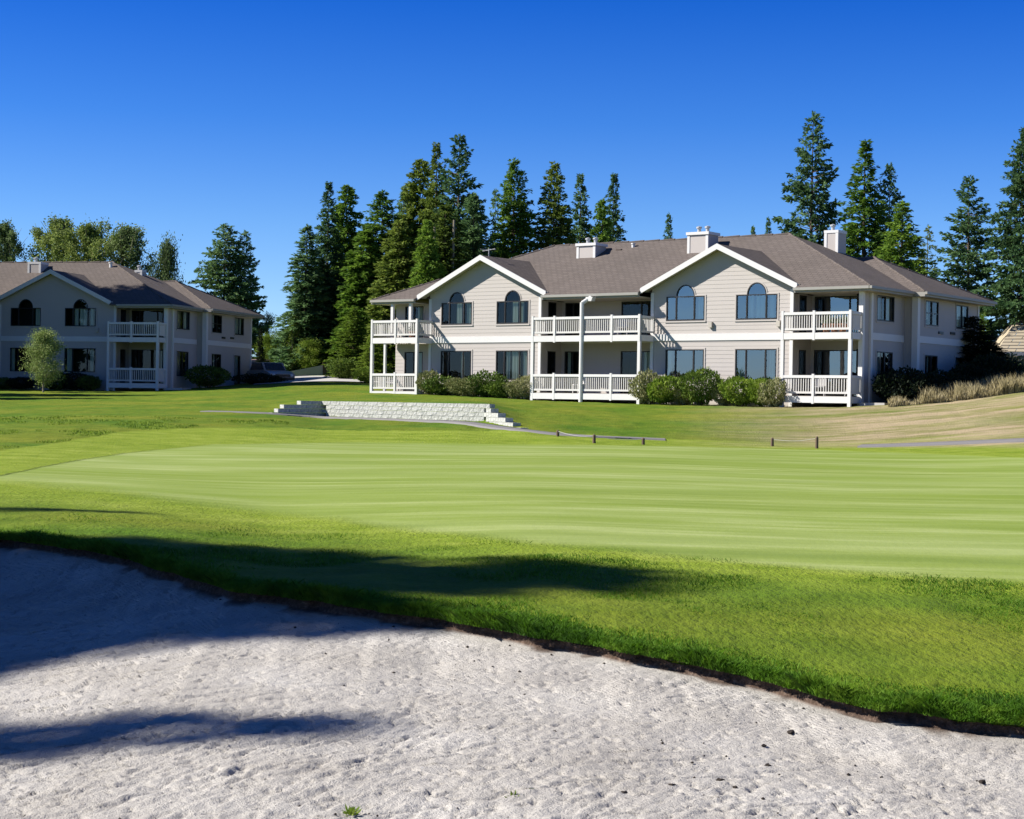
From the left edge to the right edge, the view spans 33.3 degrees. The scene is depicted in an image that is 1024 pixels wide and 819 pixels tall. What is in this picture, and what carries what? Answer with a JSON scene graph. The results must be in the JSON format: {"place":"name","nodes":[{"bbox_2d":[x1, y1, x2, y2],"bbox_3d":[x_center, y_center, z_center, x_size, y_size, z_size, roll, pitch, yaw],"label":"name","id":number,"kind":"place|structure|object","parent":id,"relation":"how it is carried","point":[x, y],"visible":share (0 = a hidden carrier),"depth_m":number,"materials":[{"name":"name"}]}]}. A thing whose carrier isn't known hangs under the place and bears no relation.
{"place":"outdoors","nodes":[
{"label":"outdoors","id":0,"kind":"place"},
{"bbox_2d":[0,415,288,447],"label":"tussock grass","id":1,"kind":"structure","parent":0,"point":[153,424],"depth_m":58.26,"materials":[{"name":"green plant"}]},
{"bbox_2d":[256,376,392,383],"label":"driveway","id":2,"kind":"structure","parent":0,"point":[309,378],"depth_m":110.08,"materials":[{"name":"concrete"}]},
{"bbox_2d":[247,362,294,379],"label":"parked car","id":3,"kind":"object","parent":2,"relation":"on","point":[273,368],"visible":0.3,"depth_m":112.23,"materials":[{"name":"paint"}]},
{"bbox_2d":[200,411,664,440],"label":"cart path","id":4,"kind":"structure","parent":0,"point":[488,426],"depth_m":63.50,"materials":[{"name":"grey concrete"}]},
{"bbox_2d":[0,540,1023,818],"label":"bunker sand","id":5,"kind":"structure","parent":0,"point":[132,690],"depth_m":8.85,"materials":[{"name":"white sand"}]},
{"bbox_2d":[10,595,1015,818],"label":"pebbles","id":6,"kind":"object","parent":5,"relation":"on","point":[692,762],"visible":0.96,"depth_m":8.60,"materials":[{"name":"stone"}]},
{"bbox_2d":[0,375,1023,726],"bbox_3d":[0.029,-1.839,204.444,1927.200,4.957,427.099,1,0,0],"label":"lawn ground","id":7,"kind":"structure","parent":0,"point":[900,619],"depth_m":17.48,"materials":[{"name":"green plant"}]},
{"bbox_2d":[0,219,33,261],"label":"leafy tree","id":8,"kind":"object","parent":7,"relation":"on","point":[10,249],"visible":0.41,"depth_m":149.38,"materials":[{"name":"green plant"}]},
{"bbox_2d":[6,376,36,389],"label":"bush","id":9,"kind":"object","parent":7,"relation":"on","point":[24,383],"visible":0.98,"depth_m":105.19,"materials":[{"name":"green plant"}]},
{"bbox_2d":[19,326,67,391],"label":"tree","id":10,"kind":"object","parent":7,"relation":"on","point":[41,338],"visible":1,"depth_m":96.75,"materials":[{"name":"green plant"}]},
{"bbox_2d":[24,212,108,261],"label":"leafy tree","id":11,"kind":"object","parent":7,"relation":"on","point":[40,238],"visible":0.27,"depth_m":149.32,"materials":[{"name":"green plant"}]},
{"bbox_2d":[60,371,91,389],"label":"bush","id":12,"kind":"object","parent":7,"relation":"on","point":[69,383],"visible":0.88,"depth_m":104.31,"materials":[{"name":"green plant"}]},
{"bbox_2d":[47,213,122,264],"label":"leafy tree","id":13,"kind":"object","parent":7,"relation":"on","point":[91,242],"visible":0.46,"depth_m":145.27,"materials":[{"name":"green plant"}]},
{"bbox_2d":[74,375,101,390],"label":"bush","id":14,"kind":"object","parent":7,"relation":"on","point":[94,384],"visible":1,"depth_m":104.00,"materials":[{"name":"green plant"}]},
{"bbox_2d":[0,257,264,390],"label":"apartment building","id":15,"kind":"structure","parent":7,"relation":"on","point":[116,327],"depth_m":106.52,"materials":[{"name":"beige"}]},
{"bbox_2d":[9,346,40,372],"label":"window","id":16,"kind":"structure","parent":15,"relation":"in","point":[15,363],"depth_m":106.84,"materials":[{"name":"black glass"}]},
{"bbox_2d":[9,298,41,327],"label":"window","id":17,"kind":"structure","parent":15,"relation":"in","point":[24,315],"depth_m":107.19,"materials":[{"name":"black glass"}]},
{"bbox_2d":[63,347,96,373],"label":"window","id":18,"kind":"structure","parent":15,"relation":"in","point":[79,359],"depth_m":105.88,"materials":[{"name":"black glass"}]},
{"bbox_2d":[64,298,96,327],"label":"window","id":19,"kind":"structure","parent":15,"relation":"in","point":[80,314],"depth_m":105.67,"materials":[{"name":"glass"}]},
{"bbox_2d":[130,348,162,382],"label":"sliding door","id":20,"kind":"structure","parent":15,"relation":"in","point":[139,357],"depth_m":107.36,"materials":[{"name":"black glass"}]},
{"bbox_2d":[131,309,163,337],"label":"sliding door","id":21,"kind":"structure","parent":15,"relation":"in","point":[136,315],"depth_m":107.34,"materials":[{"name":"black glass"}]},
{"bbox_2d":[162,349,188,377],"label":"window","id":22,"kind":"structure","parent":15,"relation":"in","point":[184,355],"depth_m":107.02,"materials":[{"name":"black glass"}]},
{"bbox_2d":[162,309,189,331],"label":"window","id":23,"kind":"structure","parent":15,"relation":"in","point":[184,315],"depth_m":106.78,"materials":[{"name":"black glass"}]},
{"bbox_2d":[102,220,172,278],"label":"leafy tree","id":24,"kind":"object","parent":7,"relation":"on","point":[130,240],"visible":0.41,"depth_m":149.36,"materials":[{"name":"green plant"}]},
{"bbox_2d":[147,230,185,282],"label":"leafy tree","id":25,"kind":"object","parent":7,"relation":"on","point":[166,261],"visible":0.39,"depth_m":145.51,"materials":[{"name":"green plant"}]},
{"bbox_2d":[184,364,231,387],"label":"bush","id":26,"kind":"object","parent":7,"relation":"on","point":[204,380],"visible":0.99,"depth_m":105.37,"materials":[{"name":"green plant"}]},
{"bbox_2d":[188,223,263,344],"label":"conifer tree","id":27,"kind":"object","parent":7,"relation":"on","point":[216,270],"visible":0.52,"depth_m":149.11,"materials":[{"name":"green plant"}]},
{"bbox_2d":[221,230,273,358],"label":"conifer tree","id":28,"kind":"object","parent":7,"relation":"on","point":[252,279],"visible":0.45,"depth_m":149.68,"materials":[{"name":"green plant"}]},
{"bbox_2d":[228,372,287,383],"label":"bush","id":29,"kind":"object","parent":7,"relation":"on","point":[255,378],"visible":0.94,"depth_m":108.78,"materials":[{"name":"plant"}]},
{"bbox_2d":[266,224,337,370],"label":"conifer tree","id":30,"kind":"object","parent":7,"relation":"on","point":[300,294],"visible":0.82,"depth_m":127.35,"materials":[{"name":"green plant"}]},
{"bbox_2d":[267,268,342,370],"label":"conifer tree","id":31,"kind":"object","parent":7,"relation":"on","point":[331,314],"visible":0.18,"depth_m":128.53,"materials":[{"name":"green plant"}]},
{"bbox_2d":[292,337,327,368],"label":"leafy tree","id":32,"kind":"object","parent":7,"relation":"on","point":[308,361],"visible":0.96,"depth_m":125.68,"materials":[{"name":"green plant"}]},
{"bbox_2d":[290,363,330,375],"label":"drive wall","id":33,"kind":"structure","parent":7,"relation":"on","point":[319,370],"depth_m":124.00,"materials":[{"name":"concrete"}]},
{"bbox_2d":[307,181,347,360],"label":"conifer tree","id":34,"kind":"object","parent":7,"relation":"on","point":[330,245],"visible":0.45,"depth_m":129.64,"materials":[{"name":"green plant"}]},
{"bbox_2d":[324,357,361,378],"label":"bush","id":35,"kind":"object","parent":7,"relation":"on","point":[337,371],"visible":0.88,"depth_m":111.58,"materials":[{"name":"green plant"}]},
{"bbox_2d":[323,184,364,309],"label":"conifer tree","id":36,"kind":"object","parent":7,"relation":"on","point":[346,228],"visible":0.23,"depth_m":133.43,"materials":[{"name":"green plant"}]},
{"bbox_2d":[323,306,381,377],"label":"conifer tree","id":37,"kind":"object","parent":7,"relation":"on","point":[354,346],"visible":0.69,"depth_m":113.64,"materials":[{"name":"green plant"}]},
{"bbox_2d":[320,229,389,374],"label":"conifer tree","id":38,"kind":"object","parent":7,"relation":"on","point":[352,294],"visible":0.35,"depth_m":125.16,"materials":[{"name":"green plant"}]},
{"bbox_2d":[329,189,411,354],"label":"conifer tree","id":39,"kind":"object","parent":7,"relation":"on","point":[383,228],"visible":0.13,"depth_m":127.53,"materials":[{"name":"green plant"}]},
{"bbox_2d":[350,328,394,380],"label":"conifer tree","id":40,"kind":"object","parent":7,"relation":"on","point":[378,365],"visible":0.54,"depth_m":109.78,"materials":[{"name":"green plant"}]},
{"bbox_2d":[360,219,417,378],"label":"conifer tree","id":41,"kind":"object","parent":7,"relation":"on","point":[393,272],"visible":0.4,"depth_m":118.37,"materials":[{"name":"green plant"}]},
{"bbox_2d":[274,401,528,428],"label":"retaining wall","id":42,"kind":"structure","parent":7,"relation":"on","point":[380,410],"depth_m":67.90,"materials":[{"name":"grey stone"}]},
{"bbox_2d":[396,158,438,274],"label":"conifer tree","id":43,"kind":"object","parent":7,"relation":"on","point":[412,198],"visible":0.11,"depth_m":129.42,"materials":[{"name":"green plant"}]},
{"bbox_2d":[392,219,447,376],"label":"conifer tree","id":44,"kind":"object","parent":7,"relation":"on","point":[428,268],"visible":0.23,"depth_m":114.55,"materials":[{"name":"green plant"}]},
{"bbox_2d":[411,142,448,275],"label":"conifer tree","id":45,"kind":"object","parent":7,"relation":"on","point":[431,201],"visible":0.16,"depth_m":127.72,"materials":[{"name":"green plant"}]},
{"bbox_2d":[390,203,472,367],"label":"conifer tree","id":46,"kind":"object","parent":7,"relation":"on","point":[445,241],"visible":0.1,"depth_m":117.44,"materials":[{"name":"green plant"}]},
{"bbox_2d":[420,373,460,394],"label":"bush","id":47,"kind":"object","parent":7,"relation":"on","point":[436,390],"visible":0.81,"depth_m":86.97,"materials":[{"name":"green plant"}]},
{"bbox_2d":[432,133,498,261],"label":"conifer tree","id":48,"kind":"object","parent":7,"relation":"on","point":[457,176],"visible":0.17,"depth_m":123.55,"materials":[{"name":"green plant"}]},
{"bbox_2d":[448,377,487,396],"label":"bush","id":49,"kind":"object","parent":7,"relation":"on","point":[465,392],"visible":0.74,"depth_m":85.67,"materials":[{"name":"green plant"}]},
{"bbox_2d":[454,193,496,263],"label":"conifer tree","id":50,"kind":"object","parent":7,"relation":"on","point":[475,240],"visible":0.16,"depth_m":120.61,"materials":[{"name":"green plant"}]},
{"bbox_2d":[463,369,508,396],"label":"bush","id":51,"kind":"object","parent":7,"relation":"on","point":[480,387],"visible":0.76,"depth_m":85.36,"materials":[{"name":"green plant"}]},
{"bbox_2d":[483,380,515,397],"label":"bush","id":52,"kind":"object","parent":7,"relation":"on","point":[496,393],"visible":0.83,"depth_m":84.66,"materials":[{"name":"green plant"}]},
{"bbox_2d":[0,526,1023,725],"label":"fringe grass","id":53,"kind":"structure","parent":7,"relation":"on","point":[926,703],"depth_m":10.66,"materials":[{"name":"green plant"}]},
{"bbox_2d":[0,442,1023,581],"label":"putting green","id":54,"kind":"object","parent":7,"relation":"on","point":[948,516],"visible":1,"depth_m":25.91,"materials":[{"name":"green plant"}]},
{"bbox_2d":[487,157,539,258],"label":"conifer tree","id":55,"kind":"object","parent":7,"relation":"on","point":[518,224],"visible":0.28,"depth_m":125.47,"materials":[{"name":"green plant"}]},
{"bbox_2d":[512,374,537,399],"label":"bush","id":56,"kind":"object","parent":7,"relation":"on","point":[526,394],"visible":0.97,"depth_m":83.94,"materials":[{"name":"green plant"}]},
{"bbox_2d":[529,161,577,250],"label":"conifer tree","id":57,"kind":"object","parent":7,"relation":"on","point":[554,233],"visible":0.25,"depth_m":125.58,"materials":[{"name":"green plant"}]},
{"bbox_2d":[570,173,593,242],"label":"conifer tree","id":58,"kind":"object","parent":7,"relation":"on","point":[582,226],"visible":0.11,"depth_m":129.67,"materials":[{"name":"green plant"}]},
{"bbox_2d":[588,198,613,242],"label":"conifer tree","id":59,"kind":"object","parent":7,"relation":"on","point":[604,235],"visible":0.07,"depth_m":124.75,"materials":[{"name":"green plant"}]},
{"bbox_2d":[597,172,627,241],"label":"conifer tree","id":60,"kind":"object","parent":7,"relation":"on","point":[615,215],"visible":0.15,"depth_m":127.73,"materials":[{"name":"green plant"}]},
{"bbox_2d":[628,367,671,403],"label":"bush","id":61,"kind":"object","parent":7,"relation":"on","point":[642,393],"visible":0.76,"depth_m":79.29,"materials":[{"name":"green plant"}]},
{"bbox_2d":[645,374,681,404],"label":"bush","id":62,"kind":"object","parent":7,"relation":"on","point":[658,398],"visible":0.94,"depth_m":78.49,"materials":[{"name":"green plant"}]},
{"bbox_2d":[370,224,996,406],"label":"apartment building","id":63,"kind":"structure","parent":7,"relation":"on","point":[754,306],"depth_m":81.16,"materials":[{"name":"beige wood"}]},
{"bbox_2d":[403,350,423,390],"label":"sliding door","id":64,"kind":"structure","parent":63,"relation":"in","point":[409,356],"depth_m":90.83,"materials":[{"name":"glass"}]},
{"bbox_2d":[404,305,424,337],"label":"sliding door","id":65,"kind":"structure","parent":63,"relation":"in","point":[418,310],"depth_m":90.50,"materials":[{"name":"glass"}]},
{"bbox_2d":[439,349,472,378],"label":"window","id":66,"kind":"structure","parent":63,"relation":"in","point":[457,363],"depth_m":88.83,"materials":[{"name":"blue glass"}]},
{"bbox_2d":[440,291,472,326],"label":"window","id":67,"kind":"structure","parent":63,"relation":"in","point":[454,312],"depth_m":88.55,"materials":[{"name":"blue glass"}]},
{"bbox_2d":[495,349,528,380],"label":"window","id":68,"kind":"structure","parent":63,"relation":"in","point":[510,363],"depth_m":86.16,"materials":[{"name":"glass"}]},
{"bbox_2d":[495,289,529,325],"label":"window","id":69,"kind":"structure","parent":63,"relation":"in","point":[511,310],"depth_m":86.44,"materials":[{"name":"blue glass"}]},
{"bbox_2d":[546,350,556,392],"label":"window","id":70,"kind":"structure","parent":63,"relation":"in","point":[550,354],"depth_m":86.04,"materials":[{"name":"black glass"}]},
{"bbox_2d":[563,350,578,392],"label":"sliding door","id":71,"kind":"structure","parent":63,"relation":"in","point":[571,357],"depth_m":86.21,"materials":[{"name":"glass"}]},
{"bbox_2d":[564,302,579,334],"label":"sliding door","id":72,"kind":"structure","parent":63,"relation":"in","point":[571,309],"depth_m":86.61,"materials":[{"name":"glass"}]},
{"bbox_2d":[619,350,649,393],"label":"sliding door","id":73,"kind":"structure","parent":63,"relation":"in","point":[627,358],"depth_m":84.54,"materials":[{"name":"blue glass"}]},
{"bbox_2d":[620,300,650,334],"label":"sliding door","id":74,"kind":"structure","parent":63,"relation":"in","point":[643,307],"depth_m":84.50,"materials":[{"name":"glass"}]},
{"bbox_2d":[664,348,704,381],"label":"window","id":75,"kind":"structure","parent":63,"relation":"in","point":[677,361],"depth_m":80.61,"materials":[{"name":"blue glass"}]},
{"bbox_2d":[665,283,705,322],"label":"window","id":76,"kind":"structure","parent":63,"relation":"in","point":[685,304],"depth_m":80.69,"materials":[{"name":"blue glass"}]},
{"bbox_2d":[733,347,777,380],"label":"window","id":77,"kind":"structure","parent":63,"relation":"in","point":[754,363],"depth_m":78.30,"materials":[{"name":"glass"}]},
{"bbox_2d":[734,281,778,321],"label":"window","id":78,"kind":"structure","parent":63,"relation":"in","point":[756,303],"depth_m":77.96,"materials":[{"name":"blue glass"}]},
{"bbox_2d":[795,293,807,332],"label":"window","id":79,"kind":"structure","parent":63,"relation":"in","point":[802,298],"depth_m":77.56,"materials":[{"name":"black glass"}]},
{"bbox_2d":[797,348,806,395],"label":"window","id":80,"kind":"structure","parent":63,"relation":"in","point":[802,353],"depth_m":77.62,"materials":[{"name":"glass"}]},
{"bbox_2d":[812,348,857,395],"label":"sliding door","id":81,"kind":"structure","parent":63,"relation":"in","point":[825,361],"depth_m":78.19,"materials":[{"name":"glass"}]},
{"bbox_2d":[813,295,858,331],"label":"sliding door","id":82,"kind":"structure","parent":63,"relation":"in","point":[825,303],"depth_m":78.13,"materials":[{"name":"blue glass"}]},
{"bbox_2d":[856,349,892,384],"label":"window","id":83,"kind":"structure","parent":63,"relation":"in","point":[886,356],"depth_m":76.90,"materials":[{"name":"black glass"}]},
{"bbox_2d":[857,293,894,323],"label":"window","id":84,"kind":"structure","parent":63,"relation":"in","point":[888,301],"depth_m":76.77,"materials":[{"name":"glass"}]},
{"bbox_2d":[924,299,939,328],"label":"window","id":85,"kind":"structure","parent":63,"relation":"in","point":[931,317],"depth_m":79.61,"materials":[{"name":"glass"}]},
{"bbox_2d":[955,303,968,331],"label":"window","id":86,"kind":"structure","parent":63,"relation":"in","point":[961,310],"depth_m":82.10,"materials":[{"name":"glass"}]},
{"bbox_2d":[676,366,721,405],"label":"bush","id":87,"kind":"object","parent":7,"relation":"on","point":[700,397],"visible":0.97,"depth_m":77.47,"materials":[{"name":"green plant"}]},
{"bbox_2d":[716,375,761,406],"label":"bush","id":88,"kind":"object","parent":7,"relation":"on","point":[737,399],"visible":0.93,"depth_m":76.30,"materials":[{"name":"green plant"}]},
{"bbox_2d":[745,377,777,406],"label":"bush","id":89,"kind":"object","parent":7,"relation":"on","point":[749,389],"visible":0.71,"depth_m":75.83,"materials":[{"name":"green plant"}]},
{"bbox_2d":[756,376,785,406],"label":"bush","id":90,"kind":"object","parent":7,"relation":"on","point":[772,400],"visible":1,"depth_m":75.30,"materials":[{"name":"green plant"}]},
{"bbox_2d":[771,110,846,245],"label":"conifer tree","id":91,"kind":"object","parent":7,"relation":"on","point":[797,188],"visible":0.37,"depth_m":111.62,"materials":[{"name":"green plant"}]},
{"bbox_2d":[837,139,898,263],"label":"conifer tree","id":92,"kind":"object","parent":7,"relation":"on","point":[865,208],"visible":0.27,"depth_m":107.56,"materials":[{"name":"green plant"}]},
{"bbox_2d":[861,163,916,263],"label":"conifer tree","id":93,"kind":"object","parent":7,"relation":"on","point":[889,172],"visible":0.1,"depth_m":111.74,"materials":[{"name":"green plant"}]},
{"bbox_2d":[871,365,934,400],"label":"bush","id":94,"kind":"object","parent":7,"relation":"on","point":[881,390],"visible":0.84,"depth_m":74.07,"materials":[{"name":"green plant"}]},
{"bbox_2d":[873,200,941,279],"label":"conifer tree","id":95,"kind":"object","parent":7,"relation":"on","point":[892,253],"visible":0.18,"depth_m":101.65,"materials":[{"name":"green plant"}]},
{"bbox_2d":[887,368,953,391],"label":"bush","id":96,"kind":"object","parent":7,"relation":"on","point":[940,379],"visible":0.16,"depth_m":75.24,"materials":[{"name":"green plant"}]},
{"bbox_2d":[917,225,938,276],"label":"conifer tree","id":97,"kind":"object","parent":7,"relation":"on","point":[927,238],"visible":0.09,"depth_m":115.85,"materials":[{"name":"green plant"}]},
{"bbox_2d":[925,368,968,386],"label":"bush","id":98,"kind":"object","parent":7,"relation":"on","point":[954,377],"visible":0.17,"depth_m":76.33,"materials":[{"name":"green plant"}]},
{"bbox_2d":[887,369,1023,406],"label":"dry grass","id":99,"kind":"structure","parent":7,"relation":"on","point":[997,385],"depth_m":71.96,"materials":[{"name":"beige plant"}]},
{"bbox_2d":[944,362,994,384],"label":"bush","id":100,"kind":"object","parent":7,"relation":"on","point":[969,372],"visible":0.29,"depth_m":77.77,"materials":[{"name":"green plant"}]},
{"bbox_2d":[928,175,1015,351],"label":"conifer tree","id":101,"kind":"object","parent":7,"relation":"on","point":[964,253],"visible":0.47,"depth_m":103.59,"materials":[{"name":"green plant"}]},
{"bbox_2d":[957,316,1005,378],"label":"conifer tree","id":102,"kind":"object","parent":7,"relation":"on","point":[983,341],"visible":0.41,"depth_m":82.01,"materials":[{"name":"green plant"}]},
{"bbox_2d":[960,352,1023,378],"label":"bush","id":103,"kind":"object","parent":7,"relation":"on","point":[1003,362],"visible":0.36,"depth_m":79.09,"materials":[{"name":"green plant"}]},
{"bbox_2d":[969,127,1023,352],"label":"conifer tree","id":104,"kind":"object","parent":7,"relation":"on","point":[1009,300],"visible":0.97,"depth_m":99.73,"materials":[{"name":"green plant"}]},
{"bbox_2d":[993,319,1023,363],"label":"tan roof house","id":105,"kind":"structure","parent":7,"relation":"on","point":[1009,339],"depth_m":97.48,"materials":[{"name":"white paint"}]},
{"bbox_2d":[0,0,1023,359],"label":"sky","id":106,"kind":"structure","parent":0,"point":[189,118],"materials":[{"name":"blue"}]},
{"bbox_2d":[857,438,1023,447],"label":"cart path","id":107,"kind":"structure","parent":0,"point":[1013,440],"depth_m":56.22,"materials":[{"name":"grey concrete"}]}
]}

